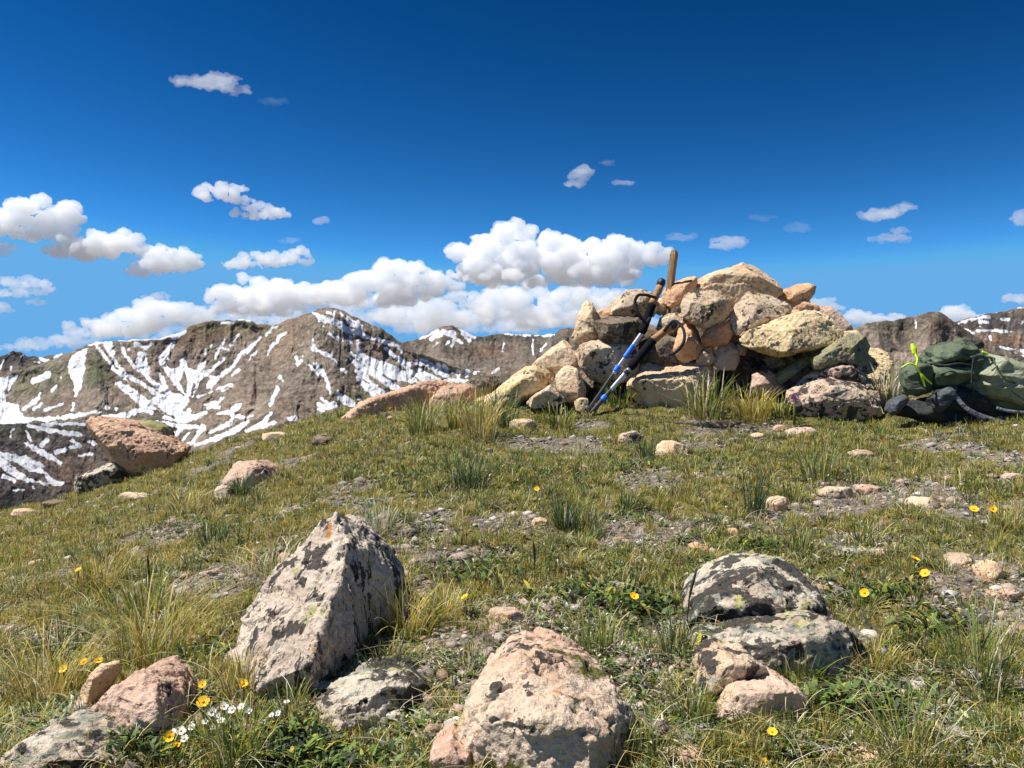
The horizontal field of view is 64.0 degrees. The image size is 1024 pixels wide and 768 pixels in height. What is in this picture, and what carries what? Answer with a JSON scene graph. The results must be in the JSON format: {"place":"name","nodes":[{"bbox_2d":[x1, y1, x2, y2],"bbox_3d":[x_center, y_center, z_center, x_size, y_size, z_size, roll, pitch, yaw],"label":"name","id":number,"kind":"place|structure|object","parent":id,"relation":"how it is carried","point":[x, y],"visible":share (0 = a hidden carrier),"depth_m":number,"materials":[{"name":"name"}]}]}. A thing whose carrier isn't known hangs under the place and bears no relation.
{"place":"outdoors","nodes":[
{"label":"outdoors","id":0,"kind":"place"},
{"bbox_2d":[0,351,63,375],"bbox_3d":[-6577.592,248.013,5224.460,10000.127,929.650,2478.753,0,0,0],"label":"mountain","id":1,"kind":"structure","parent":0,"point":[11,361],"depth_m":5171.31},
{"bbox_2d":[0,421,189,510],"bbox_3d":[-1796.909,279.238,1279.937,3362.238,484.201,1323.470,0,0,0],"label":"hillside","id":2,"kind":"structure","parent":0,"point":[42,461],"depth_m":1125.51,"materials":[{"name":"stone"}]},
{"bbox_2d":[0,307,618,452],"bbox_3d":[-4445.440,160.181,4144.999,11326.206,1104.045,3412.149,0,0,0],"label":"mountain","id":3,"kind":"structure","parent":0,"point":[204,385],"depth_m":4012.16,"materials":[{"name":"stone"}]},
{"bbox_2d":[0,389,1023,767],"bbox_3d":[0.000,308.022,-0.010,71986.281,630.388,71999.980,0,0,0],"label":"ground","id":4,"kind":"structure","parent":0,"point":[788,421],"depth_m":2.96,"materials":[{"name":"plant"}]},
{"bbox_2d":[17,608,91,661],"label":"grass tuft","id":5,"kind":"object","parent":4,"relation":"on","point":[75,638],"visible":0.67,"depth_m":2.04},
{"bbox_2d":[0,707,126,767],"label":"rock","id":6,"kind":"object","parent":4,"relation":"on","point":[49,743],"visible":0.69,"depth_m":1.24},
{"bbox_2d":[0,617,134,705],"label":"grass tuft","id":7,"kind":"object","parent":4,"relation":"on","point":[56,675],"visible":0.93,"depth_m":1.66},
{"bbox_2d":[76,660,121,704],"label":"rock","id":8,"kind":"object","parent":4,"relation":"on","point":[100,679],"visible":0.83,"depth_m":1.55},
{"bbox_2d":[74,462,125,494],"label":"rock","id":9,"kind":"object","parent":4,"relation":"on","point":[101,476],"visible":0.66,"depth_m":6.80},
{"bbox_2d":[55,539,146,592],"bbox_3d":[-1.348,0.599,2.703,0.327,0.176,0.338,0,0,-31],"label":"grass tuft","id":10,"kind":"object","parent":4,"relation":"on","point":[103,578],"visible":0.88,"depth_m":2.69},
{"bbox_2d":[10,565,255,669],"bbox_3d":[-0.808,0.510,1.831,0.532,0.249,0.546,0,0,-26],"label":"grass tuft","id":11,"kind":"object","parent":4,"relation":"on","point":[141,637],"visible":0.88,"depth_m":1.82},
{"bbox_2d":[85,416,190,477],"bbox_3d":[-3.258,0.566,7.178,0.826,0.584,0.795,0,0,0],"label":"rock","id":12,"kind":"object","parent":4,"relation":"on","point":[132,448],"visible":0.81,"depth_m":6.91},
{"bbox_2d":[90,655,198,743],"bbox_3d":[-0.642,0.566,1.447,0.162,0.135,0.252,0,0,0],"label":"rock","id":13,"kind":"object","parent":4,"relation":"on","point":[154,692],"visible":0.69,"depth_m":1.38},
{"bbox_2d":[115,563,193,621],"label":"grass tuft","id":14,"kind":"object","parent":4,"relation":"on","point":[147,582],"visible":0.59,"depth_m":2.24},
{"bbox_2d":[139,420,174,436],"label":"rock","id":15,"kind":"object","parent":4,"relation":"on","point":[165,429],"visible":0.34,"depth_m":7.35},
{"bbox_2d":[159,484,213,515],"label":"grass tuft","id":16,"kind":"object","parent":4,"relation":"on","point":[176,506],"visible":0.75,"depth_m":4.04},
{"bbox_2d":[186,518,235,547],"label":"grass tuft","id":17,"kind":"object","parent":4,"relation":"on","point":[224,533],"visible":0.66,"depth_m":3.00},
{"bbox_2d":[150,690,298,767],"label":"grass tuft","id":18,"kind":"object","parent":4,"relation":"on","point":[230,750],"visible":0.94,"depth_m":1.29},
{"bbox_2d":[196,647,270,703],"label":"grass tuft","id":19,"kind":"object","parent":4,"relation":"on","point":[240,672],"visible":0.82,"depth_m":1.52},
{"bbox_2d":[227,470,265,497],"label":"grass tuft","id":20,"kind":"object","parent":4,"relation":"on","point":[238,490],"visible":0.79,"depth_m":3.91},
{"bbox_2d":[195,527,305,592],"bbox_3d":[-0.643,0.495,2.286,0.461,0.164,0.487,0,0,0],"label":"grass tuft","id":21,"kind":"object","parent":4,"relation":"on","point":[262,566],"visible":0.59,"depth_m":2.34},
{"bbox_2d":[222,460,279,489],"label":"stone","id":22,"kind":"object","parent":4,"relation":"on","point":[262,467],"visible":0.58,"depth_m":4.23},
{"bbox_2d":[229,673,318,720],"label":"grass tuft","id":23,"kind":"object","parent":4,"relation":"on","point":[288,698],"visible":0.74,"depth_m":1.45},
{"bbox_2d":[223,511,410,696],"bbox_3d":[-0.431,0.497,1.813,0.324,0.422,0.649,0,0,16],"label":"rock","id":24,"kind":"object","parent":4,"relation":"on","point":[307,615],"visible":0.76,"depth_m":1.67,"materials":[{"name":"stone"}]},
{"bbox_2d":[312,650,429,735],"bbox_3d":[-0.269,0.611,1.544,0.234,0.164,0.310,0,0,0],"label":"rock","id":25,"kind":"object","parent":4,"relation":"on","point":[365,692],"visible":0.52,"depth_m":1.46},
{"bbox_2d":[345,494,401,538],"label":"grass tuft","id":26,"kind":"object","parent":4,"relation":"on","point":[370,516],"visible":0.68,"depth_m":2.57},
{"bbox_2d":[349,630,434,669],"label":"grass tuft","id":27,"kind":"object","parent":4,"relation":"on","point":[379,657],"visible":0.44,"depth_m":1.59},
{"bbox_2d":[340,379,456,422],"bbox_3d":[-0.822,0.220,6.401,0.956,0.514,0.707,0,0,0],"label":"rock","id":28,"kind":"object","parent":4,"relation":"on","point":[374,404],"visible":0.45,"depth_m":6.14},
{"bbox_2d":[394,391,448,436],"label":"grass tuft","id":29,"kind":"object","parent":4,"relation":"on","point":[423,425],"visible":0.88,"depth_m":4.94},
{"bbox_2d":[363,574,507,642],"bbox_3d":[-0.243,0.489,1.782,0.388,0.152,0.316,0,0,33],"label":"grass tuft","id":30,"kind":"object","parent":4,"relation":"on","point":[410,622],"visible":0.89,"depth_m":1.79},
{"bbox_2d":[410,576,481,623],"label":"grass tuft","id":31,"kind":"object","parent":4,"relation":"on","point":[452,607],"visible":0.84,"depth_m":1.87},
{"bbox_2d":[429,721,472,767],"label":"rock","id":32,"kind":"object","parent":4,"relation":"on","point":[449,749],"visible":0.73,"depth_m":1.24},
{"bbox_2d":[429,383,477,406],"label":"rock","id":33,"kind":"object","parent":4,"relation":"on","point":[468,389],"visible":0.46,"depth_m":6.02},
{"bbox_2d":[433,389,473,429],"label":"grass tuft","id":34,"kind":"object","parent":4,"relation":"on","point":[452,420],"visible":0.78,"depth_m":5.03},
{"bbox_2d":[402,449,515,491],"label":"grass tuft","id":35,"kind":"object","parent":4,"relation":"on","point":[469,474],"visible":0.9,"depth_m":3.35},
{"bbox_2d":[419,378,514,441],"bbox_3d":[-0.236,0.142,4.630,0.736,0.383,0.508,0,0,-39],"label":"grass tuft","id":36,"kind":"object","parent":4,"relation":"on","point":[478,424],"visible":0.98,"depth_m":4.65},
{"bbox_2d":[465,374,502,395],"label":"rock","id":37,"kind":"object","parent":4,"relation":"on","point":[480,381],"visible":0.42,"depth_m":6.23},
{"bbox_2d":[460,385,526,428],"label":"grass tuft","id":38,"kind":"object","parent":4,"relation":"on","point":[503,422],"visible":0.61,"depth_m":5.06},
{"bbox_2d":[489,606,522,621],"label":"stone","id":39,"kind":"object","parent":4,"relation":"on","point":[512,611],"visible":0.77,"depth_m":1.80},
{"bbox_2d":[0,393,1023,767],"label":"ground cover","id":40,"kind":"object","parent":4,"relation":"on","point":[304,747],"visible":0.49,"depth_m":1.68,"materials":[{"name":"green plant"}]},
{"bbox_2d":[481,364,555,406],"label":"rock","id":41,"kind":"object","parent":4,"relation":"on","point":[529,381],"visible":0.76,"depth_m":5.73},
{"bbox_2d":[532,340,578,370],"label":"rock","id":42,"kind":"object","parent":41,"relation":"on","point":[559,356],"visible":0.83,"depth_m":5.89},
{"bbox_2d":[526,384,564,408],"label":"rock","id":43,"kind":"object","parent":4,"relation":"on","point":[552,394],"visible":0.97,"depth_m":5.55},
{"bbox_2d":[457,627,636,767],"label":"rock","id":44,"kind":"object","parent":4,"relation":"on","point":[539,697],"visible":0.88,"depth_m":1.26,"materials":[{"name":"stone"}]},
{"bbox_2d":[538,401,578,430],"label":"grass tuft","id":45,"kind":"object","parent":4,"relation":"on","point":[562,416],"visible":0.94,"depth_m":5.24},
{"bbox_2d":[535,489,589,532],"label":"grass tuft","id":46,"kind":"object","parent":4,"relation":"on","point":[558,512],"visible":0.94,"depth_m":2.60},
{"bbox_2d":[555,365,585,401],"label":"rock","id":47,"kind":"object","parent":4,"relation":"on","point":[570,386],"visible":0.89,"depth_m":5.59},
{"bbox_2d":[556,600,638,658],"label":"grass tuft","id":48,"kind":"object","parent":4,"relation":"on","point":[600,641],"visible":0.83,"depth_m":1.67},
{"bbox_2d":[577,324,657,399],"bbox_3d":[0.849,-0.143,6.420,0.872,0.715,0.665,0,0,0],"label":"cairn stone","id":49,"kind":"object","parent":4,"relation":"on","point":[592,389],"visible":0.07,"depth_m":6.15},
{"bbox_2d":[598,380,636,406],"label":"grass tuft","id":50,"kind":"object","parent":4,"relation":"on","point":[611,397],"visible":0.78,"depth_m":5.63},
{"bbox_2d":[605,486,643,512],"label":"grass tuft","id":51,"kind":"object","parent":4,"relation":"on","point":[627,498],"visible":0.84,"depth_m":2.85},
{"bbox_2d":[585,278,665,410],"bbox_3d":[0.796,-0.267,5.590,0.640,0.951,0.138,0,0,-23],"label":"trekking pole","id":52,"kind":"object","parent":4,"relation":"on","point":[650,309],"visible":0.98,"depth_m":5.62,"materials":[{"name":"blue metal"}]},
{"bbox_2d":[587,319,685,415],"bbox_3d":[0.838,-0.113,5.545,0.674,0.662,0.182,0,0,-11],"label":"trekking pole","id":53,"kind":"object","parent":4,"relation":"on","point":[643,351],"visible":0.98,"depth_m":5.57,"materials":[{"name":"blue metal"}]},
{"bbox_2d":[612,712,669,765],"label":"grass tuft","id":54,"kind":"object","parent":4,"relation":"on","point":[626,742],"visible":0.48,"depth_m":1.27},
{"bbox_2d":[627,435,661,458],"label":"grass tuft","id":55,"kind":"object","parent":4,"relation":"on","point":[650,451],"visible":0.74,"depth_m":4.17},
{"bbox_2d":[621,710,694,767],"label":"grass tuft","id":56,"kind":"object","parent":4,"relation":"on","point":[657,739],"visible":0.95,"depth_m":1.28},
{"bbox_2d":[626,362,713,406],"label":"cairn stone","id":57,"kind":"object","parent":4,"relation":"on","point":[646,380],"visible":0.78,"depth_m":5.60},
{"bbox_2d":[575,340,639,384],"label":"cairn stone","id":58,"kind":"object","parent":57,"relation":"on","point":[598,360],"visible":0.71,"depth_m":5.74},
{"bbox_2d":[571,301,599,343],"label":"cairn stone","id":59,"kind":"object","parent":58,"relation":"on","point":[584,329],"visible":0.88,"depth_m":5.88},
{"bbox_2d":[594,316,643,343],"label":"cairn stone","id":60,"kind":"object","parent":58,"relation":"on","point":[615,330],"visible":0.88,"depth_m":5.73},
{"bbox_2d":[609,289,659,320],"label":"cairn stone","id":61,"kind":"object","parent":60,"relation":"on","point":[622,304],"visible":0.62,"depth_m":5.96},
{"bbox_2d":[638,334,681,366],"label":"cairn stone","id":62,"kind":"object","parent":57,"relation":"on","point":[657,354],"visible":0.52,"depth_m":5.83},
{"bbox_2d":[662,249,677,316],"bbox_3d":[1.159,-0.668,6.049,0.128,0.641,0.043,0,0,26],"label":"wooden post","id":63,"kind":"object","parent":62,"relation":"on","point":[672,269],"visible":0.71,"depth_m":6.03,"materials":[{"name":"brown wood"}]},
{"bbox_2d":[656,311,686,336],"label":"cairn stone","id":64,"kind":"object","parent":62,"relation":"on","point":[664,320],"visible":0.52,"depth_m":5.94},
{"bbox_2d":[673,323,702,361],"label":"cairn stone","id":65,"kind":"object","parent":57,"relation":"on","point":[691,349],"visible":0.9,"depth_m":5.82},
{"bbox_2d":[696,346,714,365],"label":"cairn stone","id":66,"kind":"object","parent":57,"relation":"on","point":[706,356],"visible":0.91,"depth_m":5.80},
{"bbox_2d":[713,341,739,370],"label":"cairn stone","id":67,"kind":"object","parent":57,"relation":"on","point":[727,357],"visible":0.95,"depth_m":5.79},
{"bbox_2d":[701,321,733,346],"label":"cairn stone","id":68,"kind":"object","parent":67,"relation":"on","point":[721,334],"visible":0.99,"depth_m":5.77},
{"bbox_2d":[680,290,732,329],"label":"cairn stone","id":69,"kind":"object","parent":68,"relation":"on","point":[706,309],"visible":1,"depth_m":5.77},
{"bbox_2d":[662,276,697,307],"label":"cairn stone","id":70,"kind":"object","parent":69,"relation":"on","point":[675,294],"visible":0.84,"depth_m":6.00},
{"bbox_2d":[655,440,688,456],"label":"stone","id":71,"kind":"object","parent":4,"relation":"on","point":[670,444],"visible":0.59,"depth_m":4.29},
{"bbox_2d":[626,596,722,657],"bbox_3d":[0.318,0.482,1.581,0.232,0.116,0.237,0,0,0],"label":"grass tuft","id":72,"kind":"object","parent":4,"relation":"on","point":[672,639],"visible":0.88,"depth_m":1.62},
{"bbox_2d":[666,742,704,767],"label":"stone","id":73,"kind":"object","parent":4,"relation":"on","point":[686,757],"visible":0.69,"depth_m":1.25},
{"bbox_2d":[644,666,736,726],"bbox_3d":[0.303,0.527,1.390,0.178,0.096,0.184,0,0,6],"label":"grass tuft","id":74,"kind":"object","parent":4,"relation":"on","point":[698,710],"visible":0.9,"depth_m":1.38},
{"bbox_2d":[657,365,751,421],"bbox_3d":[1.249,0.070,5.266,0.772,0.412,0.650,0,0,-24],"label":"grass tuft","id":75,"kind":"object","parent":4,"relation":"on","point":[701,413],"visible":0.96,"depth_m":5.24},
{"bbox_2d":[671,419,745,427],"bbox_3d":[1.256,0.256,5.196,0.501,0.066,0.136,0,0,0],"label":"dirt patch","id":76,"kind":"object","parent":4,"relation":"on","point":[707,423],"visible":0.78,"depth_m":5.15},
{"bbox_2d":[691,637,768,697],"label":"rock","id":77,"kind":"object","parent":4,"relation":"on","point":[719,659],"visible":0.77,"depth_m":1.45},
{"bbox_2d":[709,349,756,396],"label":"cairn stone","id":78,"kind":"object","parent":4,"relation":"on","point":[746,364],"visible":0.18,"depth_m":6.17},
{"bbox_2d":[708,373,788,425],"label":"grass tuft","id":79,"kind":"object","parent":4,"relation":"on","point":[761,406],"visible":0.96,"depth_m":5.26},
{"bbox_2d":[707,464,801,515],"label":"grass tuft","id":80,"kind":"object","parent":4,"relation":"on","point":[757,505],"visible":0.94,"depth_m":2.91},
{"bbox_2d":[715,666,808,723],"bbox_3d":[0.421,0.557,1.454,0.163,0.099,0.206,0,0,0],"label":"rock","id":81,"kind":"object","parent":4,"relation":"on","point":[771,688],"visible":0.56,"depth_m":1.37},
{"bbox_2d":[749,370,782,396],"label":"cairn stone","id":82,"kind":"object","parent":4,"relation":"on","point":[767,378],"visible":0.84,"depth_m":5.67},
{"bbox_2d":[776,351,814,384],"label":"cairn stone","id":83,"kind":"object","parent":82,"relation":"on","point":[786,373],"visible":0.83,"depth_m":5.67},
{"bbox_2d":[762,352,810,368],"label":"cairn stone","id":84,"kind":"object","parent":83,"relation":"on","point":[771,362],"visible":0.56,"depth_m":5.72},
{"bbox_2d":[680,549,867,682],"bbox_3d":[0.520,0.502,1.839,0.389,0.194,0.571,0,0,0],"label":"rock","id":85,"kind":"object","parent":4,"relation":"on","point":[772,606],"visible":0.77,"depth_m":1.73,"materials":[{"name":"stone"}]},
{"bbox_2d":[764,495,787,511],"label":"stone","id":86,"kind":"object","parent":4,"relation":"on","point":[778,503],"visible":0.73,"depth_m":2.96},
{"bbox_2d":[759,394,792,418],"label":"grass tuft","id":87,"kind":"object","parent":4,"relation":"on","point":[785,412],"visible":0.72,"depth_m":5.31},
{"bbox_2d":[750,350,809,396],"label":"cairn stone","id":88,"kind":"object","parent":4,"relation":"on","point":[760,365],"visible":0.06,"depth_m":6.21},
{"bbox_2d":[769,476,821,504],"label":"grass tuft","id":89,"kind":"object","parent":4,"relation":"on","point":[791,498],"visible":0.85,"depth_m":3.10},
{"bbox_2d":[769,521,832,554],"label":"grass tuft","id":90,"kind":"object","parent":4,"relation":"on","point":[801,539],"visible":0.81,"depth_m":2.39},
{"bbox_2d":[767,646,849,688],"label":"grass tuft","id":91,"kind":"object","parent":4,"relation":"on","point":[802,675],"visible":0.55,"depth_m":1.54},
{"bbox_2d":[778,439,846,484],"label":"grass tuft","id":92,"kind":"object","parent":4,"relation":"on","point":[826,459],"visible":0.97,"depth_m":3.46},
{"bbox_2d":[815,486,852,498],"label":"stone","id":93,"kind":"object","parent":4,"relation":"on","point":[840,493],"visible":0.79,"depth_m":3.15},
{"bbox_2d":[784,377,884,419],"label":"cairn stone","id":94,"kind":"object","parent":4,"relation":"on","point":[838,398],"visible":0.87,"depth_m":5.28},
{"bbox_2d":[818,363,868,381],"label":"cairn stone","id":95,"kind":"object","parent":94,"relation":"on","point":[850,372],"visible":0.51,"depth_m":5.40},
{"bbox_2d":[809,334,869,369],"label":"cairn stone","id":96,"kind":"object","parent":95,"relation":"on","point":[851,348],"visible":0.86,"depth_m":5.45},
{"bbox_2d":[739,310,843,357],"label":"cairn stone","id":97,"kind":"object","parent":96,"relation":"on","point":[800,332],"visible":0.98,"depth_m":5.55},
{"bbox_2d":[730,291,791,336],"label":"cairn stone","id":98,"kind":"object","parent":97,"relation":"on","point":[751,309],"visible":0.81,"depth_m":5.76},
{"bbox_2d":[696,262,782,306],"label":"cairn stone","id":99,"kind":"object","parent":98,"relation":"on","point":[733,285],"visible":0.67,"depth_m":6.02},
{"bbox_2d":[816,509,911,546],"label":"grass tuft","id":100,"kind":"object","parent":4,"relation":"on","point":[870,536],"visible":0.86,"depth_m":2.48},
{"bbox_2d":[862,348,893,401],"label":"cairn stone","id":101,"kind":"object","parent":4,"relation":"on","point":[877,358],"visible":0.38,"depth_m":5.91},
{"bbox_2d":[843,330,859,336],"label":"cairn stone","id":102,"kind":"object","parent":101,"relation":"on","point":[846,332],"visible":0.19,"depth_m":5.93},
{"bbox_2d":[819,306,852,330],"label":"cairn stone","id":103,"kind":"object","parent":102,"relation":"on","point":[838,318],"visible":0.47,"depth_m":5.99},
{"bbox_2d":[847,632,914,677],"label":"grass tuft","id":104,"kind":"object","parent":4,"relation":"on","point":[878,661],"visible":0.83,"depth_m":1.60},
{"bbox_2d":[866,355,906,407],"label":"grass tuft","id":105,"kind":"object","parent":4,"relation":"on","point":[890,387],"visible":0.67,"depth_m":5.61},
{"bbox_2d":[826,678,1005,767],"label":"grass tuft","id":106,"kind":"object","parent":4,"relation":"on","point":[914,733],"visible":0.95,"depth_m":1.26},
{"bbox_2d":[882,585,1023,693],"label":"grass tuft","id":107,"kind":"object","parent":4,"relation":"on","point":[978,656],"visible":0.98,"depth_m":1.52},
{"bbox_2d":[884,338,1023,423],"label":"backpack","id":108,"kind":"object","parent":4,"relation":"on","point":[961,378],"visible":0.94,"depth_m":4.78,"materials":[{"name":"green fabric"}]},
{"bbox_2d":[943,552,975,567],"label":"stone","id":109,"kind":"object","parent":4,"relation":"on","point":[957,559],"visible":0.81,"depth_m":2.12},
{"bbox_2d":[971,559,1006,583],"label":"stone","id":110,"kind":"object","parent":4,"relation":"on","point":[989,566],"visible":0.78,"depth_m":2.04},
{"bbox_2d":[967,497,1023,531],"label":"grass tuft","id":111,"kind":"object","parent":4,"relation":"on","point":[1012,518],"visible":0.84,"depth_m":2.51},
{"bbox_2d":[985,588,1023,599],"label":"stone","id":112,"kind":"object","parent":4,"relation":"on","point":[1003,591],"visible":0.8,"depth_m":1.94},
{"bbox_2d":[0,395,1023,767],"bbox_3d":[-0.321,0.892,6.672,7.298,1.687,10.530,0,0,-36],"label":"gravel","id":113,"kind":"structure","parent":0,"point":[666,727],"depth_m":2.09,"materials":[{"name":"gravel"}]},
{"bbox_2d":[0,0,1023,356],"label":"sky","id":114,"kind":"structure","parent":0,"point":[409,169],"materials":[{"name":"blue"}]},
{"bbox_2d":[400,325,687,393],"bbox_3d":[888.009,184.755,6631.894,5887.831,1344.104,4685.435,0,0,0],"label":"mountain","id":115,"kind":"structure","parent":0,"point":[507,355],"depth_m":6659.86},
{"bbox_2d":[853,311,1023,393],"bbox_3d":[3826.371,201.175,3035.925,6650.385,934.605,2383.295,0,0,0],"label":"mountain","id":116,"kind":"structure","parent":0,"point":[897,338],"depth_m":2961.95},
{"bbox_2d":[956,307,1023,356],"bbox_3d":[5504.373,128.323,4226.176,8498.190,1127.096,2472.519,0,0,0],"label":"mountain","id":117,"kind":"structure","parent":0,"point":[1004,330],"depth_m":4145.52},
{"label":"cairn stone","id":118,"kind":"object","parent":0,"visible":0},
{"bbox_2d":[788,300,819,310],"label":"cairn stone","id":119,"kind":"object","parent":118,"relation":"on","point":[801,305],"visible":0.48,"depth_m":6.06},
{"bbox_2d":[777,283,815,302],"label":"cairn stone","id":120,"kind":"object","parent":119,"relation":"on","point":[803,291],"visible":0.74,"depth_m":6.10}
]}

